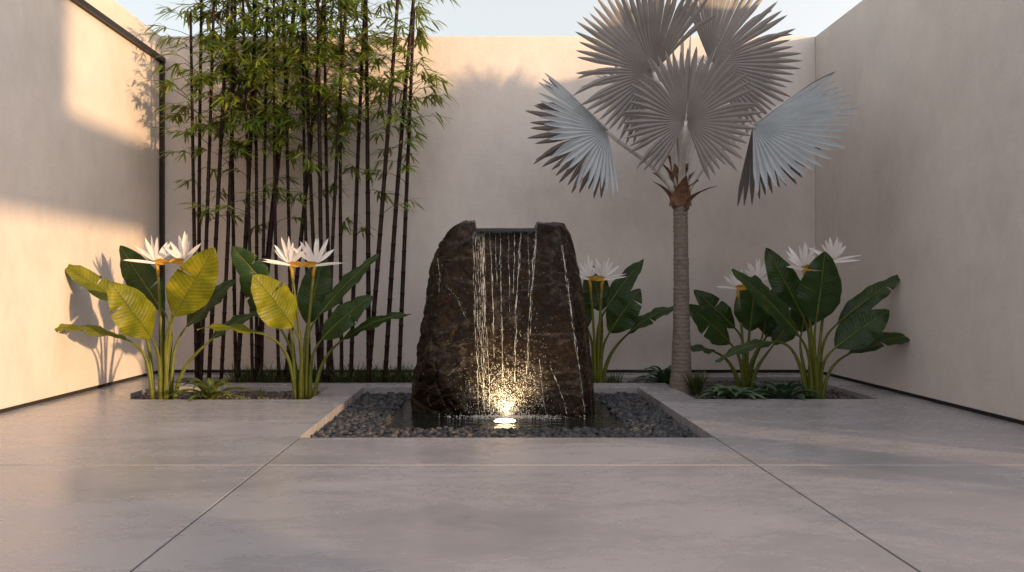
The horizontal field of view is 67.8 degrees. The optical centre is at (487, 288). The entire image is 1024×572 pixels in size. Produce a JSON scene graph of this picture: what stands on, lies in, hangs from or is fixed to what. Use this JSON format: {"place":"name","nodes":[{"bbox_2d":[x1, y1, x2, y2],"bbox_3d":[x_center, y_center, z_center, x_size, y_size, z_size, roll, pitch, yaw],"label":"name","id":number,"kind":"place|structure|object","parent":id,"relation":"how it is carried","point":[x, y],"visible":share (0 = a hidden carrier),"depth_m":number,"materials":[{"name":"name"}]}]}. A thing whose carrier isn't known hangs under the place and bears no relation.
{"place":"outdoors","nodes":[
{"label":"outdoors","id":0,"kind":"place"},
{"bbox_2d":[115,0,861,36],"label":"sky","id":1,"kind":"structure","parent":0,"point":[474,17],"materials":[{"name":"white"}]},
{"bbox_2d":[385,401,627,429],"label":"pool water","id":2,"kind":"structure","parent":0,"point":[598,418],"depth_m":6.17,"materials":[{"name":"black liquid"}]},
{"bbox_2d":[493,419,516,423],"bbox_3d":[0.140,1.081,6.160,0.188,0.041,0.188,0,0,0],"label":"pool lamp","id":3,"kind":"object","parent":2,"relation":"in","point":[504,421],"visible":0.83,"depth_m":6.12,"materials":[{"name":"white glass"}]},
{"bbox_2d":[427,267,584,419],"bbox_3d":[0.148,0.326,6.439,1.572,1.496,0.532,0,0,0],"label":"splash","id":4,"kind":"object","parent":2,"relation":"on","point":[507,413],"visible":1,"depth_m":6.38,"materials":[{"name":"white liquid"}]},
{"bbox_2d":[0,373,1023,571],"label":"paving","id":5,"kind":"structure","parent":0,"point":[112,478],"depth_m":3.80,"materials":[{"name":"grey concrete"}]},
{"bbox_2d":[0,0,165,412],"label":"garden wall","id":6,"kind":"structure","parent":5,"relation":"on","point":[82,165],"depth_m":7.14,"materials":[{"name":"paint"}]},
{"bbox_2d":[161,36,814,372],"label":"garden wall","id":7,"kind":"structure","parent":5,"relation":"on","point":[479,156],"depth_m":9.10,"materials":[{"name":"paint"}]},
{"bbox_2d":[815,0,1023,424],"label":"garden wall","id":8,"kind":"structure","parent":5,"relation":"on","point":[919,184],"depth_m":6.71,"materials":[{"name":"paint"}]},
{"label":"soil","id":9,"kind":"structure","parent":0,"visible":0},
{"bbox_2d":[129,380,860,399],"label":"gravel","id":10,"kind":"structure","parent":9,"relation":"on","point":[288,395],"depth_m":7.51,"materials":[{"name":"stone"}]},
{"bbox_2d":[55,231,258,399],"bbox_3d":[-3.084,0.261,7.088,1.925,1.604,0.821,0,0,0],"label":"bird of paradise plant","id":11,"kind":"object","parent":10,"relation":"on","point":[199,294],"visible":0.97,"depth_m":7.07,"materials":[{"name":"green plant"}]},
{"bbox_2d":[131,4,244,382],"bbox_3d":[-3.216,-1.060,8.303,1.232,4.261,1.113,0,0,0],"label":"bamboo","id":12,"kind":"object","parent":10,"relation":"on","point":[168,87],"visible":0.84,"depth_m":8.32,"materials":[{"name":"green plant"}]},
{"bbox_2d":[144,0,255,370],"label":"bamboo","id":13,"kind":"object","parent":10,"relation":"on","point":[173,107],"visible":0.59,"depth_m":8.40,"materials":[{"name":"green plant"}]},
{"bbox_2d":[153,0,264,382],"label":"bamboo","id":14,"kind":"object","parent":10,"relation":"on","point":[207,200],"visible":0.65,"depth_m":8.28,"materials":[{"name":"green plant"}]},
{"bbox_2d":[165,377,255,401],"bbox_3d":[-2.571,0.938,7.105,0.793,0.233,0.729,0,0,0],"label":"bromeliad","id":15,"kind":"object","parent":10,"relation":"on","point":[209,387],"visible":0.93,"depth_m":7.04,"materials":[{"name":"green plant"}]},
{"bbox_2d":[169,0,275,378],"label":"bamboo","id":16,"kind":"object","parent":10,"relation":"on","point":[218,196],"visible":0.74,"depth_m":8.33,"materials":[{"name":"green plant"}]},
{"bbox_2d":[171,0,287,379],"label":"bamboo","id":17,"kind":"object","parent":10,"relation":"on","point":[228,223],"visible":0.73,"depth_m":8.34,"materials":[{"name":"green plant"}]},
{"bbox_2d":[185,0,280,371],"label":"bamboo","id":18,"kind":"object","parent":10,"relation":"on","point":[234,305],"visible":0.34,"depth_m":8.52,"materials":[{"name":"green plant"}]},
{"bbox_2d":[201,0,293,382],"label":"bamboo","id":19,"kind":"object","parent":10,"relation":"on","point":[246,127],"visible":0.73,"depth_m":8.28,"materials":[{"name":"green plant"}]},
{"bbox_2d":[210,0,301,382],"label":"bamboo","id":20,"kind":"object","parent":10,"relation":"on","point":[241,306],"visible":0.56,"depth_m":8.36,"materials":[{"name":"green plant"}]},
{"bbox_2d":[203,0,314,382],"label":"bamboo","id":21,"kind":"object","parent":10,"relation":"on","point":[242,107],"visible":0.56,"depth_m":8.40,"materials":[{"name":"green plant"}]},
{"bbox_2d":[206,0,316,379],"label":"bamboo","id":22,"kind":"object","parent":10,"relation":"on","point":[268,85],"visible":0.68,"depth_m":8.40,"materials":[{"name":"green plant"}]},
{"bbox_2d":[256,388,271,397],"bbox_3d":[-2.179,1.004,7.305,0.237,0.102,0.153,0,0,34],"label":"sprout","id":23,"kind":"object","parent":10,"relation":"on","point":[259,394],"visible":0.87,"depth_m":7.31,"materials":[{"name":"green plant"}]},
{"bbox_2d":[219,0,329,382],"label":"bamboo","id":24,"kind":"object","parent":10,"relation":"on","point":[272,119],"visible":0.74,"depth_m":8.31,"materials":[{"name":"green plant"}]},
{"bbox_2d":[221,0,338,382],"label":"bamboo","id":25,"kind":"object","parent":10,"relation":"on","point":[288,189],"visible":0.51,"depth_m":8.46,"materials":[{"name":"green plant"}]},
{"bbox_2d":[239,0,346,376],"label":"bamboo","id":26,"kind":"object","parent":10,"relation":"on","point":[269,243],"visible":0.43,"depth_m":8.52,"materials":[{"name":"green plant"}]},
{"bbox_2d":[252,0,350,362],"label":"bamboo","id":27,"kind":"object","parent":10,"relation":"on","point":[302,147],"visible":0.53,"depth_m":8.37,"materials":[{"name":"green plant"}]},
{"bbox_2d":[197,237,409,399],"bbox_3d":[-1.691,0.284,7.085,1.917,1.558,0.813,0,0,0],"label":"bird of paradise plant","id":28,"kind":"object","parent":10,"relation":"on","point":[315,298],"visible":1,"depth_m":7.11,"materials":[{"name":"green plant"}]},
{"bbox_2d":[255,0,352,382],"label":"bamboo","id":29,"kind":"object","parent":10,"relation":"on","point":[302,11],"visible":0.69,"depth_m":8.30,"materials":[{"name":"green plant"}]},
{"bbox_2d":[257,0,373,382],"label":"bamboo","id":30,"kind":"object","parent":10,"relation":"on","point":[319,169],"visible":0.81,"depth_m":8.21,"materials":[{"name":"green plant"}]},
{"bbox_2d":[266,0,379,381],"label":"bamboo","id":31,"kind":"object","parent":10,"relation":"on","point":[301,233],"visible":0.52,"depth_m":8.46,"materials":[{"name":"green plant"}]},
{"bbox_2d":[272,0,378,378],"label":"bamboo","id":32,"kind":"object","parent":10,"relation":"on","point":[355,76],"visible":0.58,"depth_m":8.47,"materials":[{"name":"green plant"}]},
{"bbox_2d":[279,0,388,382],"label":"bamboo","id":33,"kind":"object","parent":10,"relation":"on","point":[337,136],"visible":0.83,"depth_m":8.25,"materials":[{"name":"green plant"}]},
{"bbox_2d":[286,0,385,374],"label":"bamboo","id":34,"kind":"object","parent":10,"relation":"on","point":[342,226],"visible":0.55,"depth_m":8.48,"materials":[{"name":"green plant"}]},
{"bbox_2d":[316,0,402,367],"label":"bamboo","id":35,"kind":"object","parent":10,"relation":"on","point":[366,229],"visible":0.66,"depth_m":8.45,"materials":[{"name":"green plant"}]},
{"bbox_2d":[312,0,418,375],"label":"bamboo","id":36,"kind":"object","parent":10,"relation":"on","point":[355,214],"visible":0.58,"depth_m":8.52,"materials":[{"name":"green plant"}]},
{"bbox_2d":[351,0,445,382],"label":"bamboo","id":37,"kind":"object","parent":10,"relation":"on","point":[388,122],"visible":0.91,"depth_m":8.22,"materials":[{"name":"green plant"}]},
{"bbox_2d":[363,0,446,382],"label":"bamboo","id":38,"kind":"object","parent":10,"relation":"on","point":[411,65],"visible":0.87,"depth_m":8.47,"materials":[{"name":"green plant"}]},
{"bbox_2d":[365,0,460,382],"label":"bamboo","id":39,"kind":"object","parent":10,"relation":"on","point":[435,98],"visible":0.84,"depth_m":8.38,"materials":[{"name":"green plant"}]},
{"bbox_2d":[224,358,623,382],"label":"grass","id":40,"kind":"structure","parent":10,"relation":"on","point":[357,377],"depth_m":8.38,"materials":[{"name":"green plant"}]},
{"bbox_2d":[579,255,672,382],"bbox_3d":[1.438,0.345,8.195,1.295,1.436,0.416,0,0,5],"label":"bird of paradise plant","id":41,"kind":"object","parent":10,"relation":"on","point":[617,298],"visible":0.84,"depth_m":8.18,"materials":[{"name":"green plant"}]},
{"bbox_2d":[630,365,692,383],"bbox_3d":[1.935,0.940,8.259,0.740,0.230,0.776,0,0,0],"label":"bromeliad","id":42,"kind":"object","parent":10,"relation":"on","point":[661,376],"visible":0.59,"depth_m":8.26,"materials":[{"name":"green plant"}]},
{"bbox_2d":[526,0,858,394],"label":"silver fan palm","id":43,"kind":"object","parent":10,"relation":"on","point":[687,114],"visible":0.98,"depth_m":7.30,"materials":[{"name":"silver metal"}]},
{"bbox_2d":[680,366,710,395],"bbox_3d":[2.076,0.902,7.543,0.412,0.308,0.326,0,0,-28],"label":"grass tuft","id":44,"kind":"object","parent":10,"relation":"on","point":[696,385],"visible":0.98,"depth_m":7.52,"materials":[{"name":"green plant"}]},
{"bbox_2d":[697,384,767,399],"bbox_3d":[2.293,0.980,7.113,0.595,0.151,0.703,0,0,-39],"label":"broadleaf plant","id":45,"kind":"object","parent":10,"relation":"on","point":[732,392],"visible":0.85,"depth_m":7.07,"materials":[{"name":"green plant"}]},
{"bbox_2d":[689,259,798,387],"bbox_3d":[2.711,0.365,8.172,1.364,1.398,0.402,0,0,-13],"label":"bird of paradise plant","id":46,"kind":"object","parent":10,"relation":"on","point":[750,314],"visible":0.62,"depth_m":8.06,"materials":[{"name":"green plant"}]},
{"bbox_2d":[748,381,775,392],"bbox_3d":[2.742,0.988,7.517,0.396,0.135,0.390,0,0,32],"label":"broadleaf plant","id":47,"kind":"object","parent":10,"relation":"on","point":[757,384],"visible":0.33,"depth_m":7.52,"materials":[{"name":"green plant"}]},
{"bbox_2d":[751,380,820,400],"bbox_3d":[2.772,0.952,7.116,0.606,0.206,0.592,0,0,-26],"label":"broadleaf plant","id":48,"kind":"object","parent":10,"relation":"on","point":[784,390],"visible":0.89,"depth_m":7.08,"materials":[{"name":"green plant"}]},
{"bbox_2d":[715,236,909,398],"bbox_3d":[3.121,0.285,7.178,2.115,1.556,0.572,0,0,-7],"label":"bird of paradise plant","id":49,"kind":"object","parent":10,"relation":"on","point":[810,298],"visible":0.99,"depth_m":7.09,"materials":[{"name":"green plant"}]},
{"bbox_2d":[310,391,700,437],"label":"pebbles","id":50,"kind":"object","parent":9,"relation":"on","point":[367,415],"visible":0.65,"depth_m":5.80,"materials":[{"name":"grey gravel"}]},
{"label":"ground","id":51,"kind":"structure","parent":0,"visible":0},
{"bbox_2d":[411,220,594,415],"bbox_3d":[0.136,0.287,6.774,1.639,1.796,0.715,0,0,0],"label":"stone fountain","id":52,"kind":"object","parent":51,"relation":"on","point":[541,256],"visible":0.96,"depth_m":6.50,"materials":[{"name":"brown stone"}]}
]}

